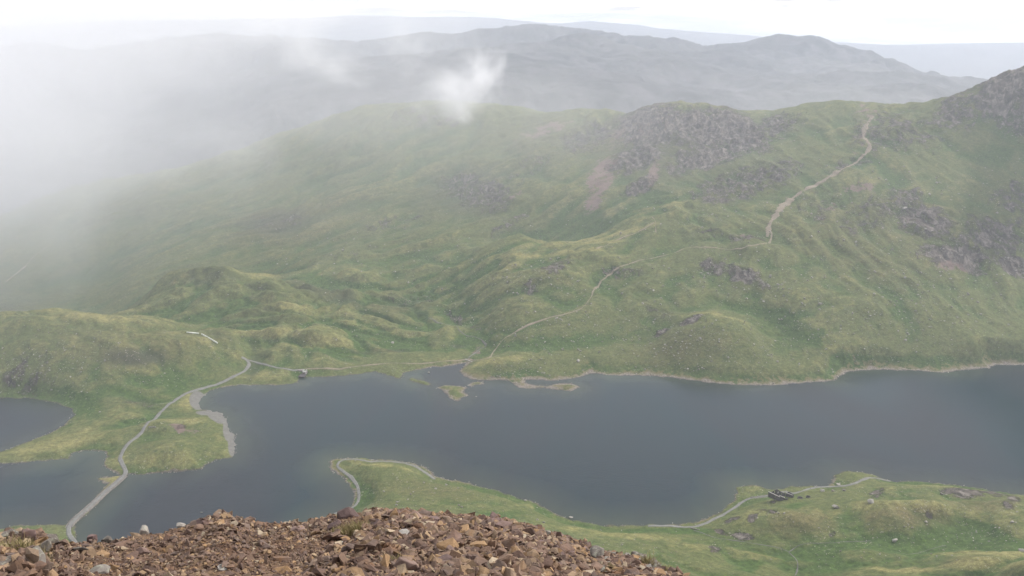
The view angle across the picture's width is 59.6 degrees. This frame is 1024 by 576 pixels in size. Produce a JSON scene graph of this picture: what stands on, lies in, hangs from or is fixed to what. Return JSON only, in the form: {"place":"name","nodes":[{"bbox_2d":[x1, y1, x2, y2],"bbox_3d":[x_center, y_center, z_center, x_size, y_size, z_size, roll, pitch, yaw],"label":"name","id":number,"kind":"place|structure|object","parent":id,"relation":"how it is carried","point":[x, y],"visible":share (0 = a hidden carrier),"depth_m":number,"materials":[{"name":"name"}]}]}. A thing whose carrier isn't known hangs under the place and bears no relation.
{"place":"outdoors","nodes":[
{"label":"outdoors","id":0,"kind":"place"},
{"bbox_2d":[5,246,46,281],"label":"footpath","id":1,"kind":"structure","parent":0,"point":[22,268],"depth_m":2704.88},
{"bbox_2d":[66,357,250,542],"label":"gravel track","id":2,"kind":"structure","parent":0,"point":[70,536],"depth_m":1343.88,"materials":[{"name":"grey gravel"}]},
{"bbox_2d":[247,360,297,370],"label":"gravel track","id":3,"kind":"structure","parent":0,"point":[271,366],"depth_m":1676.48,"materials":[{"name":"grey gravel"}]},
{"bbox_2d":[0,507,689,575],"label":"hillside ground","id":4,"kind":"structure","parent":0,"point":[209,572],"depth_m":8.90,"materials":[{"name":"stone"}]},
{"bbox_2d":[1,531,7,536],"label":"stone","id":5,"kind":"object","parent":4,"relation":"on","point":[4,534],"visible":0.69,"depth_m":8.09,"materials":[{"name":"beige stone"}]},
{"bbox_2d":[0,557,11,564],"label":"stone","id":6,"kind":"object","parent":4,"relation":"on","point":[8,560],"visible":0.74,"depth_m":6.62,"materials":[{"name":"beige stone"}]},
{"bbox_2d":[7,528,18,533],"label":"stone","id":7,"kind":"object","parent":4,"relation":"on","point":[11,529],"visible":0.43,"depth_m":8.33,"materials":[{"name":"beige stone"}]},
{"bbox_2d":[21,529,36,541],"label":"stone","id":8,"kind":"object","parent":4,"relation":"on","point":[30,533],"visible":0.53,"depth_m":8.04,"materials":[{"name":"stone"}]},
{"bbox_2d":[0,529,59,560],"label":"grass tuft","id":9,"kind":"object","parent":4,"relation":"on","point":[21,543],"visible":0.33,"depth_m":7.35,"materials":[{"name":"beige plant"}]},
{"bbox_2d":[33,545,45,562],"bbox_3d":[-3.649,2.053,6.747,0.246,0.109,0.222,4,34,-28],"label":"stone","id":10,"kind":"object","parent":4,"relation":"on","point":[42,556],"visible":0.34,"depth_m":6.78,"materials":[{"name":"grey stone"}]},
{"bbox_2d":[38,538,51,551],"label":"stone","id":11,"kind":"object","parent":4,"relation":"on","point":[46,543],"visible":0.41,"depth_m":7.51,"materials":[{"name":"grey stone"}]},
{"bbox_2d":[46,534,59,543],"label":"stone","id":12,"kind":"object","parent":4,"relation":"on","point":[54,539],"visible":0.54,"depth_m":8.83,"materials":[{"name":"grey stone"}]},
{"bbox_2d":[73,547,88,551],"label":"stone","id":13,"kind":"object","parent":4,"relation":"on","point":[80,549],"visible":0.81,"depth_m":8.61,"materials":[{"name":"grey stone"}]},
{"bbox_2d":[87,534,97,543],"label":"stone","id":14,"kind":"object","parent":4,"relation":"on","point":[92,536],"visible":0.61,"depth_m":9.62,"materials":[{"name":"stone"}]},
{"bbox_2d":[89,564,110,573],"bbox_3d":[-3.593,2.473,7.776,0.193,0.077,0.144,-11,23,-14],"label":"stone","id":15,"kind":"object","parent":4,"relation":"on","point":[102,568],"visible":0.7,"depth_m":7.77,"materials":[{"name":"beige stone"}]},
{"bbox_2d":[97,550,109,557],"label":"stone","id":16,"kind":"object","parent":4,"relation":"on","point":[105,553],"visible":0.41,"depth_m":8.83,"materials":[{"name":"beige stone"}]},
{"bbox_2d":[101,535,111,542],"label":"stone","id":17,"kind":"object","parent":4,"relation":"on","point":[107,539],"visible":0.91,"depth_m":9.90,"materials":[{"name":"grey stone"}]},
{"bbox_2d":[136,547,149,554],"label":"stone","id":18,"kind":"object","parent":4,"relation":"on","point":[142,550],"visible":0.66,"depth_m":9.16,"materials":[{"name":"stone"}]},
{"bbox_2d":[139,525,148,534],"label":"stone","id":19,"kind":"object","parent":4,"relation":"on","point":[143,529],"visible":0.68,"depth_m":10.80,"materials":[{"name":"stone"}]},
{"bbox_2d":[176,522,185,527],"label":"stone","id":20,"kind":"object","parent":4,"relation":"on","point":[179,524],"visible":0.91,"depth_m":11.69,"materials":[{"name":"stone"}]},
{"bbox_2d":[193,524,203,531],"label":"stone","id":21,"kind":"object","parent":4,"relation":"on","point":[198,527],"visible":0.93,"depth_m":11.29,"materials":[{"name":"beige stone"}]},
{"bbox_2d":[196,519,211,524],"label":"stone","id":22,"kind":"object","parent":4,"relation":"on","point":[203,522],"visible":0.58,"depth_m":11.53,"materials":[{"name":"brown stone"}]},
{"bbox_2d":[217,564,226,570],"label":"stone","id":23,"kind":"object","parent":4,"relation":"on","point":[220,568],"visible":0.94,"depth_m":7.33,"materials":[{"name":"stone"}]},
{"bbox_2d":[272,556,290,561],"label":"stone","id":24,"kind":"object","parent":4,"relation":"on","point":[280,558],"visible":0.76,"depth_m":8.95,"materials":[{"name":"brown stone"}]},
{"bbox_2d":[291,525,304,531],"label":"stone","id":25,"kind":"object","parent":4,"relation":"on","point":[297,529],"visible":0.53,"depth_m":12.13,"materials":[{"name":"beige stone"}]},
{"bbox_2d":[321,534,346,540],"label":"stone","id":26,"kind":"object","parent":4,"relation":"on","point":[331,538],"visible":0.61,"depth_m":10.63,"materials":[{"name":"brown stone"}]},
{"bbox_2d":[327,520,341,530],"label":"stone","id":27,"kind":"object","parent":4,"relation":"on","point":[336,523],"visible":0.72,"depth_m":11.63,"materials":[{"name":"stone"}]},
{"bbox_2d":[327,562,341,566],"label":"stone","id":28,"kind":"object","parent":4,"relation":"on","point":[338,564],"visible":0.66,"depth_m":8.16,"materials":[{"name":"brown stone"}]},
{"bbox_2d":[337,507,358,518],"bbox_3d":[-2.434,3.416,13.380,0.366,0.271,0.212,4,51,-13],"label":"stone","id":29,"kind":"object","parent":4,"relation":"on","point":[347,512],"visible":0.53,"depth_m":13.29,"materials":[{"name":"stone"}]},
{"bbox_2d":[326,519,372,536],"bbox_3d":[-1.974,2.975,11.047,0.598,0.333,0.581,-13,22,-37],"label":"grass tuft","id":30,"kind":"object","parent":4,"relation":"on","point":[351,528],"visible":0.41,"depth_m":10.98,"materials":[{"name":"plant"}]},
{"bbox_2d":[337,567,364,575],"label":"stone","id":31,"kind":"object","parent":4,"relation":"on","point":[357,570],"visible":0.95,"depth_m":7.32,"materials":[{"name":"beige stone"}]},
{"bbox_2d":[358,559,369,567],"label":"stone","id":32,"kind":"object","parent":4,"relation":"on","point":[361,564],"visible":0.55,"depth_m":7.85,"materials":[{"name":"brown stone"}]},
{"bbox_2d":[353,543,381,552],"bbox_3d":[-1.399,2.542,8.659,0.279,0.262,0.060,7,46,-1],"label":"stone","id":33,"kind":"object","parent":4,"relation":"on","point":[365,546],"visible":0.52,"depth_m":8.61,"materials":[{"name":"brown stone"}]},
{"bbox_2d":[378,553,407,562],"bbox_3d":[-1.090,2.580,8.394,0.347,0.241,0.339,0,17,0],"label":"grass tuft","id":34,"kind":"object","parent":4,"relation":"on","point":[392,557],"visible":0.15,"depth_m":8.38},
{"bbox_2d":[384,563,407,573],"bbox_3d":[-1.047,2.515,7.904,0.265,0.113,0.232,-19,1,12],"label":"stone","id":35,"kind":"object","parent":4,"relation":"on","point":[401,568],"visible":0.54,"depth_m":7.87,"materials":[{"name":"beige stone"}]},
{"bbox_2d":[399,528,409,534],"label":"stone","id":36,"kind":"object","parent":4,"relation":"on","point":[404,531],"visible":0.59,"depth_m":10.84,"materials":[{"name":"stone"}]},
{"bbox_2d":[395,557,418,570],"bbox_3d":[-0.950,2.473,7.988,0.250,0.210,0.124,5,55,-14],"label":"stone","id":37,"kind":"object","parent":4,"relation":"on","point":[412,565],"visible":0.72,"depth_m":7.92,"materials":[{"name":"stone"}]},
{"bbox_2d":[418,510,431,515],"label":"stone","id":38,"kind":"object","parent":4,"relation":"on","point":[427,512],"visible":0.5,"depth_m":14.01,"materials":[{"name":"stone"}]},
{"bbox_2d":[422,524,435,534],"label":"stone","id":39,"kind":"object","parent":4,"relation":"on","point":[428,528],"visible":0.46,"depth_m":10.81,"materials":[{"name":"brown stone"}]},
{"bbox_2d":[424,519,437,525],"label":"stone","id":40,"kind":"object","parent":4,"relation":"on","point":[436,522],"visible":0.3,"depth_m":11.67,"materials":[{"name":"brown stone"}]},
{"bbox_2d":[432,554,451,561],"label":"stone","id":41,"kind":"object","parent":4,"relation":"on","point":[446,557],"visible":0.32,"depth_m":8.40,"materials":[{"name":"stone"}]},
{"bbox_2d":[442,516,451,522],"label":"stone","id":42,"kind":"object","parent":4,"relation":"on","point":[447,519],"visible":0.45,"depth_m":12.94,"materials":[{"name":"brown stone"}]},
{"bbox_2d":[436,537,458,549],"bbox_3d":[-0.699,2.860,9.801,0.249,0.106,0.226,-12,41,-4],"label":"stone","id":43,"kind":"object","parent":4,"relation":"on","point":[444,544],"visible":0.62,"depth_m":9.80,"materials":[{"name":"beige stone"}]},
{"bbox_2d":[445,545,454,549],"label":"stone","id":44,"kind":"object","parent":4,"relation":"on","point":[449,547],"visible":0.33,"depth_m":9.68,"materials":[{"name":"beige stone"}]},
{"bbox_2d":[446,528,461,542],"bbox_3d":[-0.725,2.983,10.633,0.252,0.108,0.221,-37,20,-33],"label":"stone","id":45,"kind":"object","parent":4,"relation":"on","point":[456,535],"visible":0.58,"depth_m":10.62,"materials":[{"name":"stone"}]},
{"bbox_2d":[460,524,468,531],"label":"stone","id":46,"kind":"object","parent":4,"relation":"on","point":[465,527],"visible":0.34,"depth_m":11.79,"materials":[{"name":"beige stone"}]},
{"bbox_2d":[459,519,469,524],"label":"stone","id":47,"kind":"object","parent":4,"relation":"on","point":[463,521],"visible":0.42,"depth_m":12.87,"materials":[{"name":"brown stone"}]},
{"bbox_2d":[469,540,486,547],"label":"stone","id":48,"kind":"object","parent":4,"relation":"on","point":[478,543],"visible":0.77,"depth_m":10.50,"materials":[{"name":"beige stone"}]},
{"bbox_2d":[480,518,495,525],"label":"stone","id":49,"kind":"object","parent":4,"relation":"on","point":[483,523],"visible":0.34,"depth_m":13.19,"materials":[{"name":"brown stone"}]},
{"bbox_2d":[489,511,497,517],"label":"stone","id":50,"kind":"object","parent":4,"relation":"on","point":[493,515],"visible":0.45,"depth_m":14.79,"materials":[{"name":"brown stone"}]},
{"bbox_2d":[496,548,507,555],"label":"stone","id":51,"kind":"object","parent":4,"relation":"on","point":[500,551],"visible":0.45,"depth_m":10.12,"materials":[{"name":"brown stone"}]},
{"bbox_2d":[495,520,511,527],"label":"stone","id":52,"kind":"object","parent":4,"relation":"on","point":[503,523],"visible":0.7,"depth_m":13.11,"materials":[{"name":"stone"}]},
{"bbox_2d":[495,553,512,564],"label":"stone","id":53,"kind":"object","parent":4,"relation":"on","point":[505,558],"visible":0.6,"depth_m":8.66,"materials":[{"name":"brown stone"}]},
{"bbox_2d":[510,528,522,535],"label":"stone","id":54,"kind":"object","parent":4,"relation":"on","point":[513,532],"visible":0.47,"depth_m":12.33,"materials":[{"name":"brown stone"}]},
{"bbox_2d":[512,550,526,557],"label":"stone","id":55,"kind":"object","parent":4,"relation":"on","point":[518,554],"visible":0.26,"depth_m":9.46,"materials":[{"name":"brown stone"}]},
{"bbox_2d":[522,528,535,534],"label":"stone","id":56,"kind":"object","parent":4,"relation":"on","point":[531,531],"visible":0.26,"depth_m":12.88,"materials":[{"name":"brown stone"}]},
{"bbox_2d":[536,530,543,535],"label":"stone","id":57,"kind":"object","parent":4,"relation":"on","point":[540,533],"visible":0.3,"depth_m":13.17,"materials":[{"name":"brown stone"}]},
{"bbox_2d":[560,543,574,552],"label":"stone","id":58,"kind":"object","parent":4,"relation":"on","point":[569,546],"visible":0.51,"depth_m":11.18,"materials":[{"name":"beige stone"}]},
{"bbox_2d":[589,545,603,557],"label":"stone","id":59,"kind":"object","parent":4,"relation":"on","point":[595,551],"visible":0.64,"depth_m":12.20,"materials":[{"name":"grey stone"}]},
{"bbox_2d":[637,548,661,566],"bbox_3d":[1.948,3.835,12.361,0.486,0.449,0.454,0,17,0],"label":"grass tuft","id":60,"kind":"object","parent":4,"relation":"on","point":[647,561],"visible":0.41,"depth_m":12.30,"materials":[{"name":"plant"}]},
{"bbox_2d":[650,558,661,567],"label":"stone","id":61,"kind":"object","parent":4,"relation":"on","point":[655,565],"visible":0.42,"depth_m":12.28,"materials":[{"name":"beige stone"}]},
{"bbox_2d":[333,459,434,513],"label":"gravel track","id":62,"kind":"structure","parent":0,"point":[351,478],"depth_m":1300.88,"materials":[{"name":"grey gravel"}]},
{"bbox_2d":[430,318,485,360],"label":"stream","id":63,"kind":"structure","parent":0,"point":[483,342],"depth_m":1809.48,"materials":[{"name":"grey liquid"}]},
{"bbox_2d":[0,15,1023,575],"bbox_3d":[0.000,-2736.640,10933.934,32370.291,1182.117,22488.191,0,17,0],"label":"terrain","id":64,"kind":"structure","parent":0,"point":[200,141],"depth_m":2316.26,"materials":[{"name":"green plant"}]},
{"bbox_2d":[297,369,307,377],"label":"valve platform","id":65,"kind":"structure","parent":64,"relation":"on","point":[303,374],"depth_m":1653.01,"materials":[{"name":"concrete"}]},
{"bbox_2d":[0,94,1022,562],"bbox_3d":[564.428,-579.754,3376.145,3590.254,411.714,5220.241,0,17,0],"label":"rock debris","id":66,"kind":"object","parent":64,"relation":"on","point":[636,326],"visible":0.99,"depth_m":1773.98,"materials":[{"name":"grey stone"}]},
{"bbox_2d":[304,230,771,369],"bbox_3d":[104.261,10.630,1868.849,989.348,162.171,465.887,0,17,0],"label":"footpath","id":67,"kind":"structure","parent":64,"relation":"on","point":[535,322],"depth_m":1802.37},
{"bbox_2d":[597,222,653,248],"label":"footpath","id":68,"kind":"structure","parent":64,"relation":"on","point":[627,235],"depth_m":2098.95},
{"bbox_2d":[768,489,793,500],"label":"ruined building","id":69,"kind":"structure","parent":64,"relation":"on","point":[777,495],"depth_m":1203.40,"materials":[{"name":"grey stone"}]},
{"bbox_2d":[0,363,1023,542],"bbox_3d":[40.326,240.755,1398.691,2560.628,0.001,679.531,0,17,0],"label":"lake water","id":70,"kind":"structure","parent":0,"point":[601,449],"depth_m":1393.66,"materials":[{"name":"liquid"}]},
{"bbox_2d":[65,475,126,527],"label":"causeway","id":71,"kind":"structure","parent":70,"relation":"in","point":[98,501],"depth_m":1225.22,"materials":[{"name":"stone"}]},
{"bbox_2d":[0,0,1023,44],"label":"sky","id":72,"kind":"structure","parent":0,"point":[883,22],"materials":[{"name":"white"}]},
{"bbox_2d":[693,530,797,575],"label":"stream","id":73,"kind":"structure","parent":0,"point":[757,544],"depth_m":1101.88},
{"bbox_2d":[648,477,889,527],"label":"gravel track","id":74,"kind":"structure","parent":0,"point":[743,501],"depth_m":1221.83,"materials":[{"name":"grey gravel"}]},
{"bbox_2d":[765,116,873,236],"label":"eroded path","id":75,"kind":"structure","parent":0,"point":[780,208],"depth_m":2246.28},
{"bbox_2d":[789,540,870,551],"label":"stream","id":76,"kind":"structure","parent":0,"point":[835,542],"depth_m":1086.21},
{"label":"stone","id":77,"kind":"object","parent":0,"visible":0},
{"bbox_2d":[428,516,438,520],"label":"stone","id":78,"kind":"object","parent":77,"relation":"on","point":[436,518],"visible":0.34,"depth_m":12.78,"materials":[{"name":"stone"}]},
{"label":"stone","id":79,"kind":"object","parent":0,"visible":0},
{"bbox_2d":[409,510,422,518],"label":"stone","id":80,"kind":"object","parent":79,"relation":"on","point":[418,514],"visible":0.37,"depth_m":12.63,"materials":[{"name":"brown stone"}]}
]}

